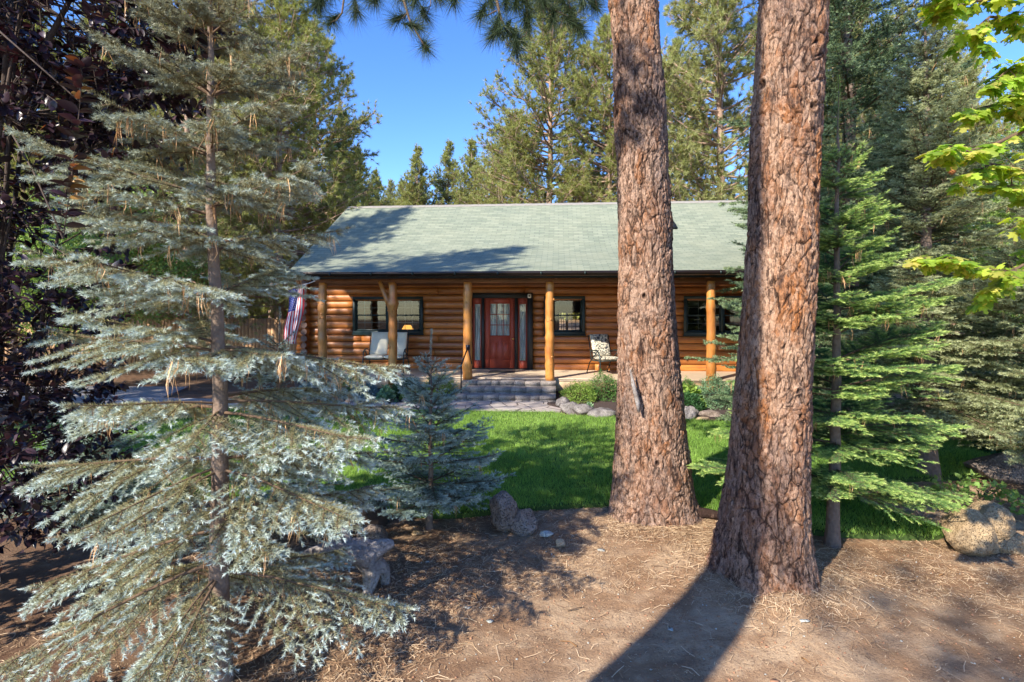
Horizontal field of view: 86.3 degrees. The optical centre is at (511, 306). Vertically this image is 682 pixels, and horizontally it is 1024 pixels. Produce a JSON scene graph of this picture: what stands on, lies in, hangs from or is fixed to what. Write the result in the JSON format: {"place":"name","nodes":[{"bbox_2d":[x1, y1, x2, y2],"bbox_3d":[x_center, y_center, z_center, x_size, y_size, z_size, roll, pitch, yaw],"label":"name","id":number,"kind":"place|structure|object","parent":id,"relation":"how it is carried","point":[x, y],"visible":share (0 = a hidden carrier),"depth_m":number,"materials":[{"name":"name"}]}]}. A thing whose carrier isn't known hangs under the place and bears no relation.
{"place":"outdoors","nodes":[
{"label":"outdoors","id":0,"kind":"place"},
{"bbox_2d":[0,386,188,402],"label":"driveway","id":1,"kind":"structure","parent":0,"point":[145,391],"depth_m":14.17,"materials":[{"name":"grey asphalt"}]},
{"bbox_2d":[294,377,309,387],"bbox_3d":[-5.470,1.990,14.300,0.400,0.520,0.400,0,0,5],"label":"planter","id":2,"kind":"object","parent":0,"point":[297,384],"visible":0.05,"depth_m":14.15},
{"bbox_2d":[298,381,321,398],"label":"blue juniper","id":3,"kind":"object","parent":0,"point":[299,386],"visible":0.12,"depth_m":13.24,"materials":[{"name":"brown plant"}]},
{"bbox_2d":[101,397,561,412],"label":"path","id":4,"kind":"structure","parent":0,"point":[524,406],"depth_m":12.33,"materials":[{"name":"grey stone"}]},
{"bbox_2d":[402,325,411,328],"bbox_3d":[-3.203,0.805,16.745,0.360,0.489,0.360,0,0,0],"label":"table lamp","id":5,"kind":"object","parent":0,"point":[407,326],"visible":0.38,"depth_m":16.63,"materials":[{"name":"yellow"}]},
{"bbox_2d":[398,387,419,399],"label":"leafy shrub","id":6,"kind":"object","parent":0,"point":[401,397],"visible":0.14,"depth_m":12.95,"materials":[{"name":"green plant"}]},
{"bbox_2d":[488,370,514,372],"bbox_3d":[-0.276,1.792,15.100,0.720,0.012,0.420,0,0,5],"label":"door mat","id":7,"kind":"object","parent":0,"point":[491,371],"depth_m":15.09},
{"bbox_2d":[0,404,1019,540],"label":"lawn","id":8,"kind":"structure","parent":0,"point":[909,537],"depth_m":7.41,"materials":[{"name":"plant"}]},
{"bbox_2d":[0,317,1023,681],"bbox_3d":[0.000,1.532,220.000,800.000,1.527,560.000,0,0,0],"label":"ground","id":9,"kind":"structure","parent":0,"point":[32,565],"depth_m":3.96,"materials":[{"name":"soil"}]},
{"bbox_2d":[0,5,107,343],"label":"pine tree","id":10,"kind":"object","parent":9,"relation":"on","point":[13,161],"visible":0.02,"depth_m":21.34,"materials":[{"name":"green plant"}]},
{"bbox_2d":[5,187,110,366],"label":"broadleaf tree","id":11,"kind":"object","parent":9,"relation":"on","point":[16,339],"visible":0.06,"depth_m":17.43,"materials":[{"name":"green plant"}]},
{"bbox_2d":[0,395,180,533],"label":"blue fir","id":12,"kind":"object","parent":9,"relation":"on","point":[110,504],"visible":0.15,"depth_m":5.78,"materials":[{"name":"green plant"}]},
{"bbox_2d":[2,0,235,318],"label":"pine tree","id":13,"kind":"object","parent":9,"relation":"on","point":[82,53],"visible":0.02,"depth_m":23.51,"materials":[{"name":"green plant"}]},
{"bbox_2d":[5,155,237,380],"bbox_3d":[-11.527,-1.466,15.512,5.606,7.640,6.216,0,0,0],"label":"broadleaf tree","id":14,"kind":"object","parent":9,"relation":"on","point":[113,258],"visible":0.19,"depth_m":15.47,"materials":[{"name":"green plant"}]},
{"bbox_2d":[0,0,261,578],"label":"purple leaf plum","id":15,"kind":"object","parent":9,"relation":"on","point":[45,76],"visible":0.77,"depth_m":3.67,"materials":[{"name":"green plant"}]},
{"bbox_2d":[3,317,300,364],"bbox_3d":[-18.407,1.325,21.082,23.286,1.850,0.196,0,0,0],"label":"board fence","id":16,"kind":"object","parent":9,"relation":"on","point":[270,326],"visible":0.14,"depth_m":21.00,"materials":[{"name":"brown wood"}]},
{"bbox_2d":[68,0,290,372],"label":"pine tree","id":17,"kind":"object","parent":9,"relation":"on","point":[230,233],"visible":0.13,"depth_m":18.86,"materials":[{"name":"green plant"}]},
{"bbox_2d":[0,0,418,681],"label":"blue spruce","id":18,"kind":"object","parent":9,"relation":"on","point":[218,576],"visible":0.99,"depth_m":3.16,"materials":[{"name":"green plant"}]},
{"bbox_2d":[138,114,286,318],"bbox_3d":[-16.802,-6.054,30.806,7.866,16.937,8.038,0,0,23],"label":"pine tree","id":19,"kind":"object","parent":9,"relation":"on","point":[230,270],"depth_m":31.02,"materials":[{"name":"green plant"}]},
{"bbox_2d":[169,0,304,318],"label":"pine tree","id":20,"kind":"object","parent":9,"relation":"on","point":[247,168],"visible":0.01,"depth_m":27.94,"materials":[{"name":"green plant"}]},
{"bbox_2d":[200,306,350,531],"bbox_3d":[-2.434,1.146,5.708,1.584,2.316,1.670,0,0,0],"label":"blue fir","id":21,"kind":"object","parent":9,"relation":"on","point":[288,378],"visible":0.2,"depth_m":5.68,"materials":[{"name":"green plant"}]},
{"bbox_2d":[183,0,384,320],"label":"pine tree","id":22,"kind":"object","parent":9,"relation":"on","point":[284,10],"visible":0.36,"depth_m":20.97,"materials":[{"name":"green plant"}]},
{"bbox_2d":[272,221,310,284],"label":"pine tree","id":23,"kind":"object","parent":9,"relation":"on","point":[288,257],"visible":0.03,"depth_m":34.52,"materials":[{"name":"green plant"}]},
{"bbox_2d":[252,19,382,240],"bbox_3d":[-9.770,-5.932,26.686,7.242,16.770,6.922,0,0,-25],"label":"pine tree","id":24,"kind":"object","parent":9,"relation":"on","point":[364,117],"visible":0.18,"depth_m":26.71,"materials":[{"name":"green plant"}]},
{"bbox_2d":[296,105,384,323],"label":"pine tree","id":25,"kind":"object","parent":9,"relation":"on","point":[339,144],"visible":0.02,"depth_m":32.75,"materials":[{"name":"green plant"}]},
{"bbox_2d":[303,524,394,594],"bbox_3d":[-1.345,2.048,4.428,0.772,0.548,0.238,0,0,8],"label":"rock","id":26,"kind":"object","parent":9,"relation":"on","point":[371,564],"visible":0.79,"depth_m":4.37,"materials":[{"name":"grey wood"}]},
{"bbox_2d":[349,146,384,321],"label":"pine tree","id":27,"kind":"object","parent":9,"relation":"on","point":[365,186],"visible":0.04,"depth_m":39.73,"materials":[{"name":"green plant"}]},
{"bbox_2d":[351,485,388,530],"bbox_3d":[-1.502,2.107,5.753,0.415,0.370,0.422,0,0,0],"label":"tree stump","id":28,"kind":"object","parent":9,"relation":"on","point":[373,517],"visible":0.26,"depth_m":5.62,"materials":[{"name":"brown wood"}]},
{"bbox_2d":[356,524,387,539],"bbox_3d":[-1.367,2.206,5.300,0.306,0.202,0.214,0,0,0],"label":"rock","id":29,"kind":"object","parent":9,"relation":"on","point":[375,531],"visible":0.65,"depth_m":5.24,"materials":[{"name":"grey stone"}]},
{"bbox_2d":[174,255,578,319],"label":"distant woods","id":30,"kind":"object","parent":9,"relation":"on","point":[569,317],"depth_m":60.23,"materials":[{"name":"green plant"}]},
{"bbox_2d":[367,167,393,205],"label":"pine tree","id":31,"kind":"object","parent":9,"relation":"on","point":[379,184],"visible":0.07,"depth_m":49.80,"materials":[{"name":"green plant"}]},
{"bbox_2d":[379,179,398,205],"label":"pine tree","id":32,"kind":"object","parent":9,"relation":"on","point":[391,189],"visible":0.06,"depth_m":74.93,"materials":[{"name":"green plant"}]},
{"bbox_2d":[392,177,405,205],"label":"pine tree","id":33,"kind":"object","parent":9,"relation":"on","point":[398,195],"visible":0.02,"depth_m":61.77,"materials":[{"name":"green plant"}]},
{"bbox_2d":[411,530,422,535],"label":"rock","id":34,"kind":"object","parent":9,"relation":"on","point":[416,532],"visible":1,"depth_m":5.43,"materials":[{"name":"brown stone"}]},
{"bbox_2d":[391,143,444,205],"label":"pine tree","id":35,"kind":"object","parent":9,"relation":"on","point":[410,196],"visible":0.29,"depth_m":56.63,"materials":[{"name":"green plant"}]},
{"bbox_2d":[349,329,515,530],"bbox_3d":[-0.789,1.258,5.561,1.693,2.088,1.779,0,0,0],"label":"blue fir","id":36,"kind":"object","parent":9,"relation":"on","point":[446,494],"visible":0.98,"depth_m":5.48,"materials":[{"name":"green plant"}]},
{"bbox_2d":[423,139,467,204],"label":"pine tree","id":37,"kind":"object","parent":9,"relation":"on","point":[449,175],"visible":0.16,"depth_m":59.54,"materials":[{"name":"green plant"}]},
{"bbox_2d":[448,136,487,204],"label":"pine tree","id":38,"kind":"object","parent":9,"relation":"on","point":[470,158],"visible":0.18,"depth_m":57.44,"materials":[{"name":"green plant"}]},
{"bbox_2d":[455,142,508,204],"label":"pine tree","id":39,"kind":"object","parent":9,"relation":"on","point":[469,200],"visible":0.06,"depth_m":44.04,"materials":[{"name":"green plant"}]},
{"bbox_2d":[456,379,555,401],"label":"brick steps","id":40,"kind":"structure","parent":9,"relation":"on","point":[508,390],"depth_m":13.11,"materials":[{"name":"grey stone"}]},
{"bbox_2d":[460,345,471,392],"bbox_3d":[-1.118,1.522,13.404,0.164,1.135,0.659,0,0,8],"label":"handrail","id":41,"kind":"object","parent":40,"relation":"on","point":[468,347],"visible":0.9,"depth_m":13.22,"materials":[{"name":"black metal"}]},
{"bbox_2d":[299,0,717,527],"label":"ponderosa pine","id":42,"kind":"object","parent":9,"relation":"on","point":[652,483],"visible":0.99,"depth_m":5.71,"materials":[{"name":"brown plant"}]},
{"bbox_2d":[0,478,1023,681],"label":"fallen pine needles","id":43,"kind":"object","parent":9,"relation":"on","point":[512,576],"visible":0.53,"depth_m":4.40,"materials":[{"name":"brown plant"}]},
{"bbox_2d":[2,503,1023,681],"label":"bark chips","id":44,"kind":"object","parent":9,"relation":"on","point":[601,677],"visible":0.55,"depth_m":3.92,"materials":[{"name":"brown wood"}]},
{"bbox_2d":[489,490,537,536],"bbox_3d":[0.016,2.094,5.523,0.363,0.449,0.456,0,0,-32],"label":"boulder","id":45,"kind":"object","parent":9,"relation":"on","point":[507,515],"visible":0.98,"depth_m":5.43,"materials":[{"name":"grey stone"}]},
{"bbox_2d":[472,109,557,203],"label":"pine tree","id":46,"kind":"object","parent":9,"relation":"on","point":[495,167],"visible":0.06,"depth_m":39.27,"materials":[{"name":"green plant"}]},
{"bbox_2d":[10,496,1021,681],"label":"pale chips","id":47,"kind":"object","parent":9,"relation":"on","point":[618,594],"visible":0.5,"depth_m":4.05,"materials":[{"name":"wood"}]},
{"bbox_2d":[287,200,747,395],"bbox_3d":[1.116,-0.723,18.911,14.812,6.146,11.650,0,0,5],"label":"log cabin","id":48,"kind":"object","parent":9,"relation":"on","point":[456,279],"visible":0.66,"depth_m":15.81,"materials":[{"name":"brown wood"}]},
{"bbox_2d":[284,281,314,343],"bbox_3d":[-5.546,0.022,15.026,1.368,1.962,0.170,0,0,-17],"label":"flag","id":49,"kind":"object","parent":48,"relation":"attached to","point":[294,315],"visible":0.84,"depth_m":14.90,"materials":[{"name":"multicoloured fabric"}]},
{"bbox_2d":[362,332,409,372],"bbox_3d":[-3.474,1.257,15.150,1.134,1.082,0.850,0,0,1],"label":"patio loveseat","id":50,"kind":"object","parent":48,"relation":"on","point":[378,348],"visible":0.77,"depth_m":15.30,"materials":[{"name":"fabric"}]},
{"bbox_2d":[352,297,423,334],"bbox_3d":[-3.641,0.260,16.050,2.148,1.120,0.140,0,0,5],"label":"window","id":51,"kind":"structure","parent":48,"relation":"in","point":[356,331],"depth_m":16.03,"materials":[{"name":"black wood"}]},
{"bbox_2d":[484,298,514,367],"bbox_3d":[-0.360,0.760,15.768,0.881,2.020,0.169,0,0,5],"label":"front door","id":52,"kind":"structure","parent":48,"relation":"in","point":[499,313],"depth_m":15.78,"materials":[{"name":"red paint"}]},
{"bbox_2d":[558,311,566,329],"bbox_3d":[2.203,0.650,23.816,0.396,0.900,0.050,0,0,5],"label":"rear window","id":53,"kind":"structure","parent":48,"relation":"in","point":[561,312],"depth_m":23.80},
{"bbox_2d":[543,296,585,335],"bbox_3d":[1.501,0.255,15.611,1.208,1.130,0.140,0,0,5],"label":"window","id":54,"kind":"structure","parent":48,"relation":"in","point":[581,332],"depth_m":15.55,"materials":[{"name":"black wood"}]},
{"bbox_2d":[567,311,580,329],"bbox_3d":[2.689,0.650,23.775,0.602,0.900,0.050,0,0,5],"label":"rear window","id":55,"kind":"structure","parent":48,"relation":"in","point":[575,312],"depth_m":23.76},
{"bbox_2d":[587,334,617,374],"bbox_3d":[2.476,1.272,14.701,0.654,1.053,0.850,0,0,-17],"label":"patio chair","id":56,"kind":"object","parent":48,"relation":"on","point":[601,348],"visible":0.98,"depth_m":14.83,"materials":[{"name":"fabric"}]},
{"bbox_2d":[683,296,741,335],"bbox_3d":[5.860,0.255,15.239,2.136,1.130,0.140,0,0,5],"label":"window","id":57,"kind":"structure","parent":48,"relation":"in","point":[721,315],"depth_m":15.25,"materials":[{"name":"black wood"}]},
{"bbox_2d":[31,512,1023,681],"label":"grit","id":58,"kind":"object","parent":9,"relation":"on","point":[619,612],"visible":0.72,"depth_m":3.95,"materials":[{"name":"gravel"}]},
{"bbox_2d":[463,0,616,203],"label":"pine tree","id":59,"kind":"object","parent":9,"relation":"on","point":[514,135],"visible":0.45,"depth_m":28.46,"materials":[{"name":"green plant"}]},
{"bbox_2d":[539,530,552,536],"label":"flat stone","id":60,"kind":"object","parent":9,"relation":"on","point":[545,533],"visible":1,"depth_m":5.36,"materials":[{"name":"grey stone"}]},
{"bbox_2d":[556,538,565,547],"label":"stone","id":61,"kind":"object","parent":9,"relation":"on","point":[560,543],"visible":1,"depth_m":5.10,"materials":[{"name":"grey stone"}]},
{"bbox_2d":[271,384,888,420],"bbox_3d":[1.303,2.239,13.282,15.444,0.050,4.964,0,0,0],"label":"flower bed","id":62,"kind":"object","parent":9,"relation":"on","point":[604,403],"visible":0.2,"depth_m":12.51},
{"bbox_2d":[338,376,367,397],"bbox_3d":[-3.914,1.949,13.444,0.914,0.614,0.884,0,0,-32],"label":"leafy shrub","id":63,"kind":"object","parent":62,"relation":"on","point":[349,388],"visible":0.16,"depth_m":13.36,"materials":[{"name":"green plant"}]},
{"bbox_2d":[351,381,379,400],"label":"blue juniper","id":64,"kind":"object","parent":62,"relation":"on","point":[372,391],"visible":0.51,"depth_m":12.99,"materials":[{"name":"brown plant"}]},
{"bbox_2d":[375,384,398,401],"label":"leafy plant","id":65,"kind":"object","parent":62,"relation":"on","point":[386,392],"visible":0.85,"depth_m":12.66,"materials":[{"name":"green plant"}]},
{"bbox_2d":[390,376,418,397],"bbox_3d":[-2.586,1.956,13.454,0.836,0.599,0.875,0,0,0],"label":"leafy shrub","id":66,"kind":"object","parent":62,"relation":"on","point":[395,389],"visible":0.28,"depth_m":13.33,"materials":[{"name":"green plant"}]},
{"bbox_2d":[424,371,458,399],"bbox_3d":[-1.768,1.903,13.185,1.024,0.704,1.057,0,0,0],"label":"leafy shrub","id":67,"kind":"object","parent":62,"relation":"on","point":[445,385],"visible":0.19,"depth_m":13.11,"materials":[{"name":"green plant"}]},
{"bbox_2d":[556,396,569,406],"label":"border rock","id":68,"kind":"object","parent":62,"relation":"on","point":[560,400],"visible":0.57,"depth_m":12.14,"materials":[{"name":"grey stone"}]},
{"bbox_2d":[560,401,576,414],"bbox_3d":[1.225,2.163,11.620,0.386,0.301,0.521,0,0,-32],"label":"border rock","id":69,"kind":"object","parent":62,"relation":"on","point":[566,407],"visible":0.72,"depth_m":11.46,"materials":[{"name":"grey stone"}]},
{"bbox_2d":[558,379,597,403],"bbox_3d":[1.608,1.984,12.897,0.907,0.545,1.034,0,0,-29],"label":"leafy shrub","id":70,"kind":"object","parent":62,"relation":"on","point":[572,388],"visible":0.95,"depth_m":12.77,"materials":[{"name":"green plant"}]},
{"bbox_2d":[571,404,593,415],"bbox_3d":[1.473,2.160,11.377,0.498,0.297,0.351,0,0,18],"label":"border rock","id":71,"kind":"object","parent":62,"relation":"on","point":[581,409],"visible":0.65,"depth_m":11.26,"materials":[{"name":"grey stone"}]},
{"bbox_2d":[584,370,616,401],"bbox_3d":[2.240,1.865,13.160,1.047,0.781,0.912,0,0,19],"label":"leafy shrub","id":72,"kind":"object","parent":62,"relation":"on","point":[611,381],"visible":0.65,"depth_m":13.05,"materials":[{"name":"green plant"}]},
{"bbox_2d":[587,407,614,416],"bbox_3d":[1.867,2.179,11.204,0.552,0.257,0.584,0,0,36],"label":"border rock","id":73,"kind":"object","parent":62,"relation":"on","point":[602,411],"visible":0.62,"depth_m":11.03,"materials":[{"name":"grey stone"}]},
{"bbox_2d":[682,375,698,387],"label":"leafy shrub","id":74,"kind":"object","parent":62,"relation":"on","point":[690,383],"visible":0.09,"depth_m":12.70,"materials":[{"name":"green plant"}]},
{"bbox_2d":[684,406,698,419],"bbox_3d":[3.546,2.136,10.910,0.344,0.317,0.424,0,0,-13],"label":"border rock","id":75,"kind":"object","parent":62,"relation":"on","point":[692,412],"visible":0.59,"depth_m":10.82,"materials":[{"name":"grey stone"}]},
{"bbox_2d":[684,390,705,410],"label":"leafy shrub","id":76,"kind":"object","parent":62,"relation":"on","point":[693,400],"visible":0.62,"depth_m":11.66,"materials":[{"name":"green plant"}]},
{"bbox_2d":[683,383,707,407],"bbox_3d":[3.968,1.988,12.255,0.760,0.582,0.805,0,0,0],"label":"leafy plant","id":77,"kind":"object","parent":62,"relation":"on","point":[692,389],"visible":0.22,"depth_m":12.09,"materials":[{"name":"green plant"}]},
{"bbox_2d":[699,410,721,416],"bbox_3d":[4.028,2.204,11.135,0.454,0.217,0.264,0,0,19],"label":"border rock","id":78,"kind":"object","parent":62,"relation":"on","point":[710,413],"visible":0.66,"depth_m":11.04,"materials":[{"name":"grey stone"}]},
{"bbox_2d":[697,373,733,409],"bbox_3d":[4.545,1.861,12.211,1.050,0.788,1.147,0,0,0],"label":"leafy shrub","id":79,"kind":"object","parent":62,"relation":"on","point":[706,389],"visible":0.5,"depth_m":12.07,"materials":[{"name":"green plant"}]},
{"bbox_2d":[537,12,679,202],"bbox_3d":[5.059,-6.635,28.677,7.865,18.212,7.517,0,0,-19],"label":"pine tree","id":80,"kind":"object","parent":9,"relation":"on","point":[595,61],"visible":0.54,"depth_m":27.97,"materials":[{"name":"green plant"}]},
{"bbox_2d":[590,112,679,201],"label":"pine tree","id":81,"kind":"object","parent":9,"relation":"on","point":[615,192],"visible":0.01,"depth_m":34.78,"materials":[{"name":"green plant"}]},
{"bbox_2d":[662,35,745,200],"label":"pine tree","id":82,"kind":"object","parent":9,"relation":"on","point":[680,51],"visible":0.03,"depth_m":36.82,"materials":[{"name":"green plant"}]},
{"bbox_2d":[660,0,758,329],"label":"pine tree","id":83,"kind":"object","parent":9,"relation":"on","point":[721,15],"visible":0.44,"depth_m":23.93,"materials":[{"name":"green plant"}]},
{"bbox_2d":[599,506,903,645],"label":"trunk litter","id":84,"kind":"object","parent":9,"relation":"on","point":[777,606],"visible":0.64,"depth_m":4.21,"materials":[{"name":"brown plant"}]},
{"bbox_2d":[703,421,816,474],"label":"green fir","id":85,"kind":"object","parent":9,"relation":"on","point":[720,460],"visible":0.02,"depth_m":7.10,"materials":[{"name":"green plant"}]},
{"bbox_2d":[705,0,829,595],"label":"ponderosa pine","id":86,"kind":"object","parent":9,"relation":"on","point":[762,541],"visible":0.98,"depth_m":4.26,"materials":[{"name":"orange plant"}]},
{"bbox_2d":[698,94,916,446],"bbox_3d":[5.099,-1.299,9.698,3.435,7.348,3.258,0,0,0],"label":"dark fir","id":87,"kind":"object","parent":9,"relation":"on","point":[824,192],"visible":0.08,"depth_m":9.44,"materials":[{"name":"green plant"}]},
{"bbox_2d":[686,75,974,548],"bbox_3d":[3.183,0.058,5.502,2.334,4.491,2.127,0,0,-29],"label":"green fir","id":88,"kind":"object","parent":9,"relation":"on","point":[836,482],"visible":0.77,"depth_m":5.07,"materials":[{"name":"green plant"}]},
{"bbox_2d":[748,0,952,338],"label":"pine tree","id":89,"kind":"object","parent":9,"relation":"on","point":[862,115],"visible":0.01,"depth_m":17.94,"materials":[{"name":"green plant"}]},
{"bbox_2d":[684,0,1023,413],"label":"dark fir","id":90,"kind":"object","parent":9,"relation":"on","point":[846,49],"visible":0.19,"depth_m":10.94,"materials":[{"name":"green plant"}]},
{"bbox_2d":[826,23,938,244],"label":"pine tree","id":91,"kind":"object","parent":9,"relation":"on","point":[862,134],"depth_m":32.36,"materials":[{"name":"green plant"}]},
{"bbox_2d":[819,199,953,346],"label":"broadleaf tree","id":92,"kind":"object","parent":9,"relation":"on","point":[878,277],"depth_m":16.17,"materials":[{"name":"green plant"}]},
{"bbox_2d":[813,0,1023,481],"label":"dark fir","id":93,"kind":"object","parent":9,"relation":"on","point":[944,221],"visible":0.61,"depth_m":6.96,"materials":[{"name":"green plant"}]},
{"bbox_2d":[902,0,1023,314],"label":"maple tree","id":94,"kind":"object","parent":9,"relation":"on","point":[1006,281],"visible":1,"depth_m":2.51,"materials":[{"name":"green plant"}]},
{"bbox_2d":[910,177,1023,464],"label":"dark fir","id":95,"kind":"object","parent":9,"relation":"on","point":[1017,372],"visible":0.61,"depth_m":6.52,"materials":[{"name":"green plant"}]},
{"bbox_2d":[946,169,956,174],"bbox_3d":[4.995,-1.553,6.200,0.107,0.107,0.107,0,0,0],"label":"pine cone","id":96,"kind":"object","parent":95,"relation":"attached to","point":[951,172],"visible":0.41,"depth_m":6.18,"materials":[{"name":"brown plant"}]},
{"bbox_2d":[917,19,1023,334],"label":"pine tree","id":97,"kind":"object","parent":9,"relation":"on","point":[961,25],"visible":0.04,"depth_m":32.00,"materials":[{"name":"green plant"}]},
{"bbox_2d":[925,469,1023,515],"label":"leafy plant","id":98,"kind":"object","parent":9,"relation":"on","point":[1013,495],"visible":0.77,"depth_m":6.00,"materials":[{"name":"green plant"}]},
{"bbox_2d":[938,91,1023,424],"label":"dark fir","id":99,"kind":"object","parent":9,"relation":"on","point":[1018,146],"visible":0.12,"depth_m":9.85,"materials":[{"name":"green plant"}]},
{"bbox_2d":[940,500,1023,556],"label":"boulder","id":100,"kind":"object","parent":9,"relation":"on","point":[981,528],"visible":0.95,"depth_m":5.03,"materials":[{"name":"beige stone"}]},
{"bbox_2d":[943,119,1023,331],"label":"tree","id":101,"kind":"object","parent":9,"relation":"on","point":[995,214],"visible":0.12,"depth_m":13.80,"materials":[{"name":"green plant"}]},
{"bbox_2d":[944,98,1023,333],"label":"pine tree","id":102,"kind":"object","parent":9,"relation":"on","point":[1000,125],"visible":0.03,"depth_m":39.33,"materials":[{"name":"green plant"}]},
{"bbox_2d":[963,452,1023,484],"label":"boulder","id":103,"kind":"object","parent":9,"relation":"on","point":[992,466],"visible":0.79,"depth_m":7.07,"materials":[{"name":"grey stone"}]},
{"bbox_2d":[971,423,1023,454],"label":"leafy shrub","id":104,"kind":"object","parent":9,"relation":"on","point":[985,449],"visible":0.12,"depth_m":8.26,"materials":[{"name":"green plant"}]},
{"bbox_2d":[998,89,1023,323],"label":"pine tree","id":105,"kind":"object","parent":9,"relation":"on","point":[1010,129],"visible":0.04,"depth_m":44.92,"materials":[{"name":"green plant"}]},
{"bbox_2d":[36,0,1023,241],"label":"sky","id":106,"kind":"structure","parent":0,"point":[425,106],"materials":[{"name":"blue"}]},
{"bbox_2d":[936,355,1001,385],"bbox_3d":[13.097,1.612,15.580,2.808,1.313,2.684,0,0,0],"label":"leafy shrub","id":107,"kind":"object","parent":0,"point":[977,372],"visible":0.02,"depth_m":15.21,"materials":[{"name":"green plant"}]}
]}

